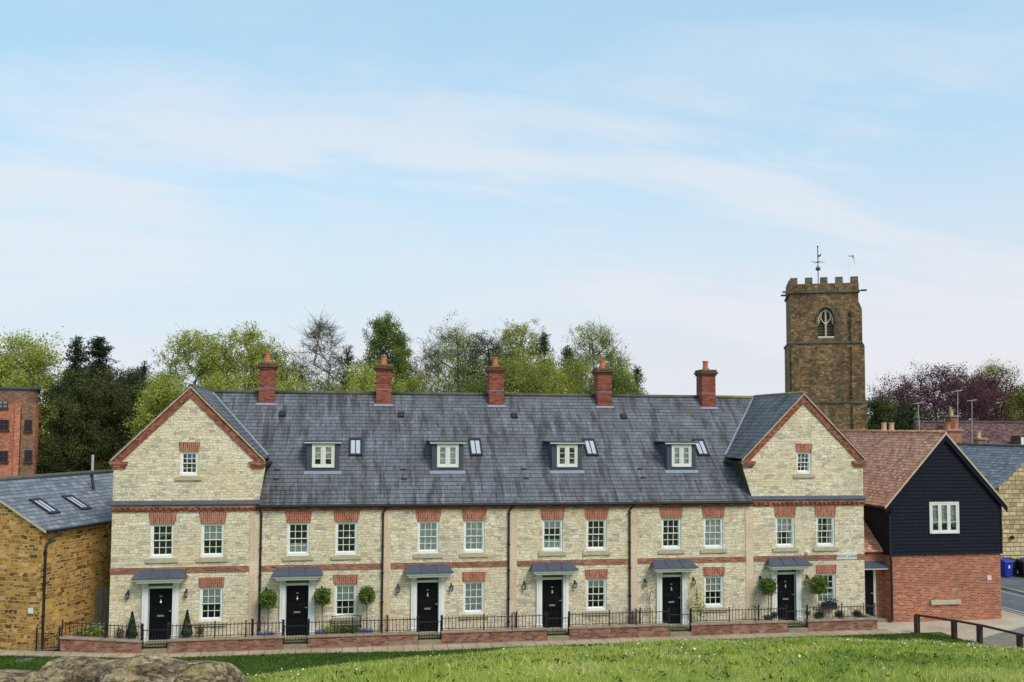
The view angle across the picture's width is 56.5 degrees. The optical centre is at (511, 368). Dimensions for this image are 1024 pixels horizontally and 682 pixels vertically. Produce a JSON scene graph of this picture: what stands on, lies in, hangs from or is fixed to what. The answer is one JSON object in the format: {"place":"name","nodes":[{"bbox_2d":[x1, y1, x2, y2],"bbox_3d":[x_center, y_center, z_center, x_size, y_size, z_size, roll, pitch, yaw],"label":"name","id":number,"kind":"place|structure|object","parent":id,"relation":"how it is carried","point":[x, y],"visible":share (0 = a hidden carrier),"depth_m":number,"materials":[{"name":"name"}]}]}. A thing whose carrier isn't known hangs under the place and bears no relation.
{"place":"outdoors","nodes":[
{"label":"outdoors","id":0,"kind":"place"},
{"bbox_2d":[108,353,278,643],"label":"terraced house","id":1,"kind":"structure","parent":0,"point":[189,464],"depth_m":38.58,"materials":[{"name":"beige stone"}]},
{"bbox_2d":[149,588,172,639],"bbox_3d":[-14.101,9.826,38.198,0.900,2.020,0.166,1,-3,-10],"label":"front door","id":2,"kind":"structure","parent":1,"relation":"in","point":[160,606],"depth_m":38.21,"materials":[{"name":"wood"}]},
{"bbox_2d":[145,512,177,562],"bbox_3d":[-14.217,6.938,39.139,1.750,2.238,1.850,1,-3,-10],"label":"window frame","id":3,"kind":"structure","parent":1,"relation":"in","point":[162,523],"depth_m":38.38,"materials":[{"name":"white paint"}]},
{"bbox_2d":[175,442,201,479],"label":"window frame","id":4,"kind":"structure","parent":1,"relation":"in","point":[189,450],"depth_m":38.70,"materials":[{"name":"white paint"}]},
{"bbox_2d":[194,577,225,626],"bbox_3d":[-12.309,9.567,39.312,1.750,2.170,1.850,1,-3,-10],"label":"window frame","id":5,"kind":"structure","parent":1,"relation":"in","point":[211,588],"depth_m":38.57,"materials":[{"name":"white paint"}]},
{"bbox_2d":[196,512,227,561],"bbox_3d":[-12.295,6.968,39.468,1.750,2.238,1.850,1,-3,-10],"label":"window frame","id":6,"kind":"structure","parent":1,"relation":"in","point":[212,530],"depth_m":38.71,"materials":[{"name":"white paint"}]},
{"bbox_2d":[0,629,895,657],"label":"path","id":7,"kind":"structure","parent":0,"point":[433,647],"depth_m":38.38,"materials":[{"name":"beige concrete"}]},
{"bbox_2d":[389,357,517,634],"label":"terraced house","id":8,"kind":"structure","parent":0,"point":[454,525],"depth_m":40.56,"materials":[{"name":"beige stone"}]},
{"bbox_2d":[417,582,437,630],"bbox_3d":[-3.556,9.991,40.003,0.900,2.020,0.166,1,-3,-10],"label":"front door","id":9,"kind":"structure","parent":8,"relation":"in","point":[427,592],"depth_m":40.01,"materials":[{"name":"wood"}]},
{"bbox_2d":[413,510,442,557],"bbox_3d":[-3.537,6.946,40.168,1.240,2.018,0.260,1,-3,-10],"label":"window frame","id":10,"kind":"structure","parent":8,"relation":"in","point":[428,520],"depth_m":40.20,"materials":[{"name":"white paint"}]},
{"bbox_2d":[459,572,487,618],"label":"window frame","id":11,"kind":"structure","parent":8,"relation":"in","point":[473,582],"depth_m":40.37,"materials":[{"name":"white paint"}]},
{"bbox_2d":[460,509,488,557],"bbox_3d":[-1.615,6.976,40.497,1.240,2.018,0.260,1,-3,-10],"label":"window frame","id":12,"kind":"structure","parent":8,"relation":"in","point":[474,519],"depth_m":40.53,"materials":[{"name":"white paint"}]},
{"bbox_2d":[143,621,805,646],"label":"front yard","id":13,"kind":"structure","parent":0,"point":[304,640],"depth_m":39.15,"materials":[{"name":"beige concrete"}]},
{"bbox_2d":[257,589,277,635],"bbox_3d":[-9.789,9.887,38.361,0.994,2.025,0.879,1,-3,-10],"label":"bay tree","id":14,"kind":"object","parent":13,"relation":"on","point":[268,598],"visible":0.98,"depth_m":38.28,"materials":[{"name":"green plant"}]},
{"bbox_2d":[312,587,331,633],"bbox_3d":[-7.769,9.908,38.735,0.850,2.048,0.790,1,-3,-10],"label":"bay tree","id":15,"kind":"object","parent":13,"relation":"on","point":[321,596],"visible":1,"depth_m":38.65,"materials":[{"name":"green plant"}]},
{"bbox_2d":[357,585,375,634],"bbox_3d":[-5.996,9.909,39.046,0.841,2.102,0.772,1,-3,-10],"label":"bay tree","id":16,"kind":"object","parent":13,"relation":"on","point":[366,594],"visible":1,"depth_m":38.94,"materials":[{"name":"green plant"}]},
{"bbox_2d":[758,578,777,619],"bbox_3d":[11.296,10.210,41.995,0.896,2.038,0.885,1,-3,-10],"label":"bay tree","id":17,"kind":"object","parent":13,"relation":"on","point":[768,586],"visible":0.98,"depth_m":41.90,"materials":[{"name":"green plant"}]},
{"bbox_2d":[807,573,828,618],"bbox_3d":[13.586,10.143,42.282,1.003,2.230,0.937,1,-3,-10],"label":"bay tree","id":18,"kind":"object","parent":13,"relation":"on","point":[818,584],"visible":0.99,"depth_m":42.19,"materials":[{"name":"green plant"}]},
{"bbox_2d":[0,631,987,675],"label":"lawn","id":19,"kind":"structure","parent":0,"point":[444,651],"depth_m":36.33,"materials":[{"name":"green plant"}]},
{"bbox_2d":[914,614,1023,648],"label":"rail fence","id":20,"kind":"object","parent":19,"relation":"on","point":[979,635],"visible":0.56,"depth_m":39.65,"materials":[{"name":"brown wood"}]},
{"bbox_2d":[0,0,1023,432],"label":"sky","id":21,"kind":"structure","parent":0,"point":[663,171],"materials":[{"name":"blue"}]},
{"bbox_2d":[501,360,638,630],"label":"terraced house","id":22,"kind":"structure","parent":0,"point":[577,534],"depth_m":41.49,"materials":[{"name":"beige stone"}]},
{"bbox_2d":[542,579,561,626],"bbox_3d":[1.717,10.073,40.905,0.900,2.020,0.166,1,-3,-10],"label":"front door","id":23,"kind":"structure","parent":22,"relation":"in","point":[551,589],"depth_m":40.92,"materials":[{"name":"wood"}]},
{"bbox_2d":[538,508,566,555],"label":"window frame","id":24,"kind":"structure","parent":22,"relation":"in","point":[552,518],"depth_m":41.10,"materials":[{"name":"white paint"}]},
{"bbox_2d":[583,508,610,554],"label":"window frame","id":25,"kind":"structure","parent":22,"relation":"in","point":[596,518],"depth_m":41.43,"materials":[{"name":"white paint"}]},
{"bbox_2d":[583,569,610,615],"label":"window frame","id":26,"kind":"structure","parent":22,"relation":"in","point":[595,578],"depth_m":41.29,"materials":[{"name":"white paint"}]},
{"bbox_2d":[245,633,1023,681],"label":"grass bank","id":27,"kind":"structure","parent":0,"point":[701,674],"depth_m":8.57,"materials":[{"name":"green plant"}]},
{"bbox_2d":[0,655,248,681],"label":"rock","id":28,"kind":"object","parent":27,"relation":"on","point":[143,668],"visible":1,"depth_m":6.45,"materials":[{"name":"beige stone"}]},
{"bbox_2d":[244,635,1023,681],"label":"daisies","id":29,"kind":"object","parent":27,"relation":"on","point":[706,650],"visible":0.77,"depth_m":13.25,"materials":[{"name":"white plant"}]},
{"bbox_2d":[610,361,753,630],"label":"terraced house","id":30,"kind":"structure","parent":0,"point":[695,513],"depth_m":42.40,"materials":[{"name":"beige stone"}]},
{"bbox_2d":[658,507,684,553],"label":"window frame","id":31,"kind":"structure","parent":30,"relation":"in","point":[671,517],"depth_m":42.00,"materials":[{"name":"white paint"}]},
{"bbox_2d":[662,577,680,622],"bbox_3d":[6.990,10.155,41.807,0.900,2.020,0.166,1,-3,-10],"label":"front door","id":32,"kind":"structure","parent":30,"relation":"in","point":[671,595],"depth_m":41.82,"materials":[{"name":"wood"}]},
{"bbox_2d":[700,507,726,552],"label":"window frame","id":33,"kind":"structure","parent":30,"relation":"in","point":[713,516],"depth_m":42.33,"materials":[{"name":"white paint"}]},
{"bbox_2d":[702,567,727,611],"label":"window frame","id":34,"kind":"structure","parent":30,"relation":"in","point":[713,576],"depth_m":42.18,"materials":[{"name":"white paint"}]},
{"bbox_2d":[877,610,1023,640],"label":"pavement","id":35,"kind":"structure","parent":0,"point":[1008,620],"depth_m":42.99,"materials":[{"name":"beige concrete"}]},
{"bbox_2d":[864,521,888,621],"bbox_3d":[16.416,9.006,45.381,1.430,5.500,3.422,1,-3,-10],"label":"side entrance","id":36,"kind":"object","parent":35,"relation":"on","point":[875,564],"visible":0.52,"depth_m":44.26,"materials":[{"name":"red brick"}]},
{"bbox_2d":[865,570,873,614],"bbox_3d":[16.397,10.414,44.206,0.840,2.210,0.120,1,-3,-10],"label":"door","id":37,"kind":"structure","parent":36,"relation":"in","point":[869,599],"depth_m":44.23,"materials":[{"name":"wood"}]},
{"bbox_2d":[968,589,1023,641],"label":"road","id":38,"kind":"structure","parent":0,"point":[1012,601],"depth_m":49.26,"materials":[{"name":"grey asphalt"}]},
{"bbox_2d":[974,627,1023,647],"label":"parking apron","id":39,"kind":"object","parent":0,"point":[1004,639],"visible":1,"depth_m":40.34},
{"bbox_2d":[1001,570,1023,591],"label":"pavement","id":40,"kind":"structure","parent":0,"point":[1014,582],"depth_m":54.78,"materials":[{"name":"concrete"}]},
{"label":"yard","id":41,"kind":"structure","parent":0,"visible":0},
{"bbox_2d":[0,387,40,476],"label":"brick mill","id":42,"kind":"object","parent":41,"relation":"on","point":[19,421],"visible":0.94,"depth_m":68.28,"materials":[{"name":"red brick"}]},
{"bbox_2d":[0,326,73,470],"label":"broadleaf tree","id":43,"kind":"object","parent":41,"relation":"on","point":[36,362],"visible":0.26,"depth_m":77.37,"materials":[{"name":"green plant"}]},
{"bbox_2d":[0,469,112,650],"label":"stone barn","id":44,"kind":"structure","parent":41,"relation":"on","point":[55,545],"depth_m":37.93,"materials":[{"name":"yellow stone"}]},
{"bbox_2d":[94,586,109,630],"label":"wooden gate","id":45,"kind":"structure","parent":44,"relation":"attached to","point":[102,596],"depth_m":39.83,"materials":[{"name":"brown wood"}]},
{"bbox_2d":[51,334,92,441],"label":"conifer","id":46,"kind":"object","parent":41,"relation":"on","point":[78,353],"visible":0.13,"depth_m":79.46,"materials":[{"name":"green plant"}]},
{"bbox_2d":[35,364,129,473],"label":"yew tree","id":47,"kind":"object","parent":41,"relation":"on","point":[85,413],"visible":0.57,"depth_m":70.48,"materials":[{"name":"green plant"}]},
{"bbox_2d":[59,635,142,652],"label":"garden wall","id":48,"kind":"structure","parent":41,"relation":"on","point":[92,644],"depth_m":36.65,"materials":[{"name":"brick"}]},
{"bbox_2d":[61,619,141,639],"bbox_3d":[-15.844,10.086,36.798,2.968,0.931,0.068,1,-3,-10],"label":"railing","id":49,"kind":"object","parent":48,"relation":"on","point":[110,625],"visible":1,"depth_m":36.82,"materials":[{"name":"black metal"}]},
{"bbox_2d":[84,335,120,430],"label":"conifer","id":50,"kind":"object","parent":41,"relation":"on","point":[99,353],"visible":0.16,"depth_m":81.45,"materials":[{"name":"green plant"}]},
{"bbox_2d":[64,364,153,471],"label":"yew tree","id":51,"kind":"object","parent":41,"relation":"on","point":[129,379],"visible":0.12,"depth_m":72.84,"materials":[{"name":"green plant"}]},
{"bbox_2d":[95,373,175,468],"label":"yew tree","id":52,"kind":"object","parent":41,"relation":"on","point":[128,406],"visible":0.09,"depth_m":70.08,"materials":[{"name":"green plant"}]},
{"bbox_2d":[122,366,184,441],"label":"broadleaf tree","id":53,"kind":"object","parent":41,"relation":"on","point":[158,399],"visible":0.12,"depth_m":66.73,"materials":[{"name":"green plant"}]},
{"bbox_2d":[146,322,241,397],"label":"broadleaf tree","id":54,"kind":"object","parent":41,"relation":"on","point":[201,366],"visible":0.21,"depth_m":78.31,"materials":[{"name":"green plant"}]},
{"bbox_2d":[163,362,258,404],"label":"tree","id":55,"kind":"object","parent":41,"relation":"on","point":[221,382],"visible":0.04,"depth_m":67.47,"materials":[{"name":"green plant"}]},
{"bbox_2d":[167,635,283,652],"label":"garden wall","id":56,"kind":"structure","parent":41,"relation":"on","point":[218,644],"depth_m":37.43,"materials":[{"name":"brick"}]},
{"bbox_2d":[168,619,282,638],"bbox_3d":[-11.272,10.273,37.574,4.388,0.685,0.068,1,-3,-10],"label":"railing","id":57,"kind":"object","parent":56,"relation":"on","point":[226,624],"visible":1,"depth_m":37.54,"materials":[{"name":"black metal"}]},
{"bbox_2d":[204,320,302,389],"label":"broadleaf tree","id":58,"kind":"object","parent":41,"relation":"on","point":[250,364],"visible":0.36,"depth_m":78.84,"materials":[{"name":"green plant"}]},
{"bbox_2d":[253,366,316,390],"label":"tree","id":59,"kind":"object","parent":41,"relation":"on","point":[280,386],"visible":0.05,"depth_m":70.26,"materials":[{"name":"green plant"}]},
{"bbox_2d":[282,309,354,390],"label":"bare tree","id":60,"kind":"object","parent":41,"relation":"on","point":[320,326],"visible":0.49,"depth_m":78.66,"materials":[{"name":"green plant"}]},
{"bbox_2d":[258,355,393,638],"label":"terraced house","id":61,"kind":"structure","parent":41,"relation":"on","point":[326,503],"depth_m":39.73,"materials":[{"name":"beige stone"}]},
{"bbox_2d":[286,585,307,634],"bbox_3d":[-8.828,9.908,39.100,0.900,2.020,0.166,1,-3,-10],"label":"front door","id":62,"kind":"structure","parent":61,"relation":"in","point":[296,595],"depth_m":39.10,"materials":[{"name":"wood"}]},
{"bbox_2d":[282,511,312,560],"bbox_3d":[-8.944,7.020,40.041,1.750,2.238,1.850,1,-3,-10],"label":"window frame","id":63,"kind":"structure","parent":61,"relation":"in","point":[298,525],"depth_m":39.29,"materials":[{"name":"white paint"}]},
{"bbox_2d":[330,574,359,622],"bbox_3d":[-7.036,9.649,40.215,1.750,2.170,1.850,1,-3,-10],"label":"window frame","id":64,"kind":"structure","parent":61,"relation":"in","point":[345,592],"depth_m":39.48,"materials":[{"name":"white paint"}]},
{"bbox_2d":[331,510,360,559],"bbox_3d":[-7.023,7.050,40.370,1.750,2.238,1.850,1,-3,-10],"label":"window frame","id":65,"kind":"structure","parent":61,"relation":"in","point":[346,521],"depth_m":39.61,"materials":[{"name":"white paint"}]},
{"bbox_2d":[335,345,359,390],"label":"conifer","id":66,"kind":"object","parent":41,"relation":"on","point":[347,353],"visible":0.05,"depth_m":79.29,"materials":[{"name":"green plant"}]},
{"bbox_2d":[307,631,418,647],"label":"garden wall","id":67,"kind":"structure","parent":41,"relation":"on","point":[361,639],"depth_m":38.33,"materials":[{"name":"brick"}]},
{"bbox_2d":[308,616,417,634],"bbox_3d":[-5.999,10.372,38.475,4.388,0.685,0.068,1,-3,-10],"label":"railing","id":68,"kind":"object","parent":67,"relation":"on","point":[363,620],"visible":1,"depth_m":38.48,"materials":[{"name":"black metal"}]},
{"bbox_2d":[339,358,410,391],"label":"tree","id":69,"kind":"object","parent":41,"relation":"on","point":[366,385],"visible":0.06,"depth_m":69.39,"materials":[{"name":"green plant"}]},
{"bbox_2d":[343,310,427,391],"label":"broadleaf tree","id":70,"kind":"object","parent":41,"relation":"on","point":[385,330],"visible":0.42,"depth_m":83.14,"materials":[{"name":"green plant"}]},
{"bbox_2d":[391,369,444,391],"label":"tree","id":71,"kind":"object","parent":41,"relation":"on","point":[416,382],"visible":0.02,"depth_m":72.16,"materials":[{"name":"green plant"}]},
{"bbox_2d":[407,331,456,391],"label":"bare tree","id":72,"kind":"object","parent":41,"relation":"on","point":[432,359],"visible":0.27,"depth_m":80.39,"materials":[{"name":"grey plant"}]},
{"bbox_2d":[415,310,483,391],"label":"broadleaf tree","id":73,"kind":"object","parent":41,"relation":"on","point":[460,342],"visible":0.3,"depth_m":84.26,"materials":[{"name":"green plant"}]},
{"bbox_2d":[431,355,488,392],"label":"tree","id":74,"kind":"object","parent":41,"relation":"on","point":[474,386],"visible":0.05,"depth_m":74.26,"materials":[{"name":"green plant"}]},
{"bbox_2d":[446,329,517,392],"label":"broadleaf tree","id":75,"kind":"object","parent":41,"relation":"on","point":[481,348],"visible":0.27,"depth_m":82.69,"materials":[{"name":"green plant"}]},
{"bbox_2d":[441,627,547,643],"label":"garden wall","id":76,"kind":"structure","parent":41,"relation":"on","point":[493,635],"depth_m":39.24,"materials":[{"name":"brick"}]},
{"bbox_2d":[442,612,545,630],"bbox_3d":[-0.727,10.449,39.378,4.388,0.685,0.068,1,-3,-10],"label":"railing","id":77,"kind":"object","parent":76,"relation":"on","point":[494,616],"visible":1,"depth_m":39.36,"materials":[{"name":"black metal"}]},
{"bbox_2d":[482,318,554,392],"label":"broadleaf tree","id":78,"kind":"object","parent":41,"relation":"on","point":[515,337],"visible":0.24,"depth_m":85.33,"materials":[{"name":"green plant"}]},
{"bbox_2d":[487,345,562,393],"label":"tree","id":79,"kind":"object","parent":41,"relation":"on","point":[513,372],"visible":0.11,"depth_m":70.96,"materials":[{"name":"green plant"}]},
{"bbox_2d":[506,346,584,393],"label":"tree","id":80,"kind":"object","parent":41,"relation":"on","point":[552,368],"visible":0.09,"depth_m":73.33,"materials":[{"name":"green plant"}]},
{"bbox_2d":[547,353,594,393],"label":"tree","id":81,"kind":"object","parent":41,"relation":"on","point":[576,375],"visible":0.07,"depth_m":76.08,"materials":[{"name":"green plant"}]},
{"bbox_2d":[557,315,634,392],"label":"broadleaf tree","id":82,"kind":"object","parent":41,"relation":"on","point":[607,355],"visible":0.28,"depth_m":86.60,"materials":[{"name":"green plant"}]},
{"bbox_2d":[561,360,649,394],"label":"tree","id":83,"kind":"object","parent":41,"relation":"on","point":[618,387],"visible":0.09,"depth_m":71.94,"materials":[{"name":"green plant"}]},
{"bbox_2d":[567,623,670,639],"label":"garden wall","id":84,"kind":"structure","parent":41,"relation":"on","point":[619,631],"depth_m":40.15,"materials":[{"name":"brick"}]},
{"bbox_2d":[569,608,668,626],"bbox_3d":[4.546,10.519,40.281,4.388,0.685,0.068,1,-3,-10],"label":"railing","id":85,"kind":"object","parent":84,"relation":"on","point":[609,613],"visible":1,"depth_m":40.28,"materials":[{"name":"black metal"}]},
{"bbox_2d":[690,620,788,635],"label":"garden wall","id":86,"kind":"structure","parent":41,"relation":"on","point":[739,627],"depth_m":41.03,"materials":[{"name":"brick"}]},
{"bbox_2d":[691,605,785,622],"bbox_3d":[9.819,10.616,41.182,4.388,0.685,0.068,1,-3,-10],"label":"railing","id":87,"kind":"object","parent":86,"relation":"on","point":[745,619],"visible":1,"depth_m":41.22,"materials":[{"name":"black metal"}]},
{"bbox_2d":[714,391,867,626],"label":"terraced house","id":88,"kind":"structure","parent":41,"relation":"on","point":[799,464],"depth_m":43.12,"materials":[{"name":"beige stone"}]},
{"bbox_2d":[773,506,798,551],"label":"window frame","id":89,"kind":"structure","parent":88,"relation":"in","point":[784,515],"depth_m":42.91,"materials":[{"name":"white paint"}]},
{"bbox_2d":[777,574,794,619],"bbox_3d":[12.263,10.237,42.709,0.900,2.020,0.166,1,-3,-10],"label":"front door","id":90,"kind":"structure","parent":88,"relation":"in","point":[785,582],"depth_m":42.73,"materials":[{"name":"wood"}]},
{"bbox_2d":[793,443,814,477],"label":"window frame","id":91,"kind":"structure","parent":88,"relation":"in","point":[803,450],"depth_m":43.21,"materials":[{"name":"white paint"}]},
{"bbox_2d":[813,506,838,550],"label":"window frame","id":92,"kind":"structure","parent":88,"relation":"in","point":[824,515],"depth_m":43.23,"materials":[{"name":"white paint"}]},
{"bbox_2d":[814,564,839,608],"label":"window frame","id":93,"kind":"structure","parent":88,"relation":"in","point":[829,570],"depth_m":43.08,"materials":[{"name":"white paint"}]},
{"bbox_2d":[781,276,867,429],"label":"church tower","id":94,"kind":"structure","parent":41,"relation":"on","point":[824,347],"depth_m":91.83,"materials":[{"name":"stone"}]},
{"bbox_2d":[815,306,835,338],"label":"belfry window","id":95,"kind":"structure","parent":94,"relation":"in","point":[825,319],"depth_m":92.35,"materials":[{"name":"stone"}]},
{"bbox_2d":[805,613,877,631],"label":"garden wall","id":96,"kind":"structure","parent":41,"relation":"on","point":[868,622],"depth_m":41.85,"materials":[{"name":"brick"}]},
{"bbox_2d":[807,602,875,619],"bbox_3d":[14.464,10.715,42.420,3.284,0.685,0.944,1,-3,-10],"label":"railing","id":97,"kind":"object","parent":96,"relation":"on","point":[863,606],"visible":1,"depth_m":42.01,"materials":[{"name":"black metal"}]},
{"bbox_2d":[839,429,1008,622],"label":"boarded house","id":98,"kind":"structure","parent":41,"relation":"on","point":[935,502],"depth_m":44.41,"materials":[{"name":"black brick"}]},
{"bbox_2d":[929,501,959,533],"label":"window frame","id":99,"kind":"structure","parent":98,"relation":"in","point":[943,515],"depth_m":44.35,"materials":[{"name":"beige paint"}]},
{"bbox_2d":[919,420,1023,443],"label":"tiled house","id":100,"kind":"structure","parent":41,"relation":"on","point":[1002,432],"depth_m":88.05,"materials":[{"name":"tile"}]},
{"bbox_2d":[956,443,1023,558],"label":"stone house","id":101,"kind":"structure","parent":41,"relation":"on","point":[1000,467],"depth_m":61.06,"materials":[{"name":"stone"}]},
{"label":"ground","id":102,"kind":"structure","parent":0,"visible":0},
{"bbox_2d":[866,393,906,429],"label":"yew tree","id":103,"kind":"object","parent":102,"relation":"on","point":[875,414],"visible":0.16,"depth_m":107.96,"materials":[{"name":"green plant"}]},
{"bbox_2d":[869,397,940,429],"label":"yew tree","id":104,"kind":"object","parent":102,"relation":"on","point":[900,423],"visible":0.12,"depth_m":104.63,"materials":[{"name":"green plant"}]},
{"bbox_2d":[866,357,1018,420],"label":"copper beech","id":105,"kind":"object","parent":102,"relation":"on","point":[951,383],"visible":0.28,"depth_m":114.27,"materials":[{"name":"purple plant"}]},
{"bbox_2d":[919,364,1023,420],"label":"copper beech","id":106,"kind":"object","parent":102,"relation":"on","point":[991,382],"visible":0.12,"depth_m":117.76,"materials":[{"name":"purple plant"}]},
{"bbox_2d":[966,354,1023,418],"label":"broadleaf tree","id":107,"kind":"object","parent":102,"relation":"on","point":[993,366],"visible":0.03,"depth_m":129.43,"materials":[{"name":"purple plant"}]},
{"bbox_2d":[997,381,1023,420],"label":"broadleaf tree","id":108,"kind":"object","parent":102,"relation":"on","point":[1018,404],"visible":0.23,"depth_m":116.85,"materials":[{"name":"green plant"}]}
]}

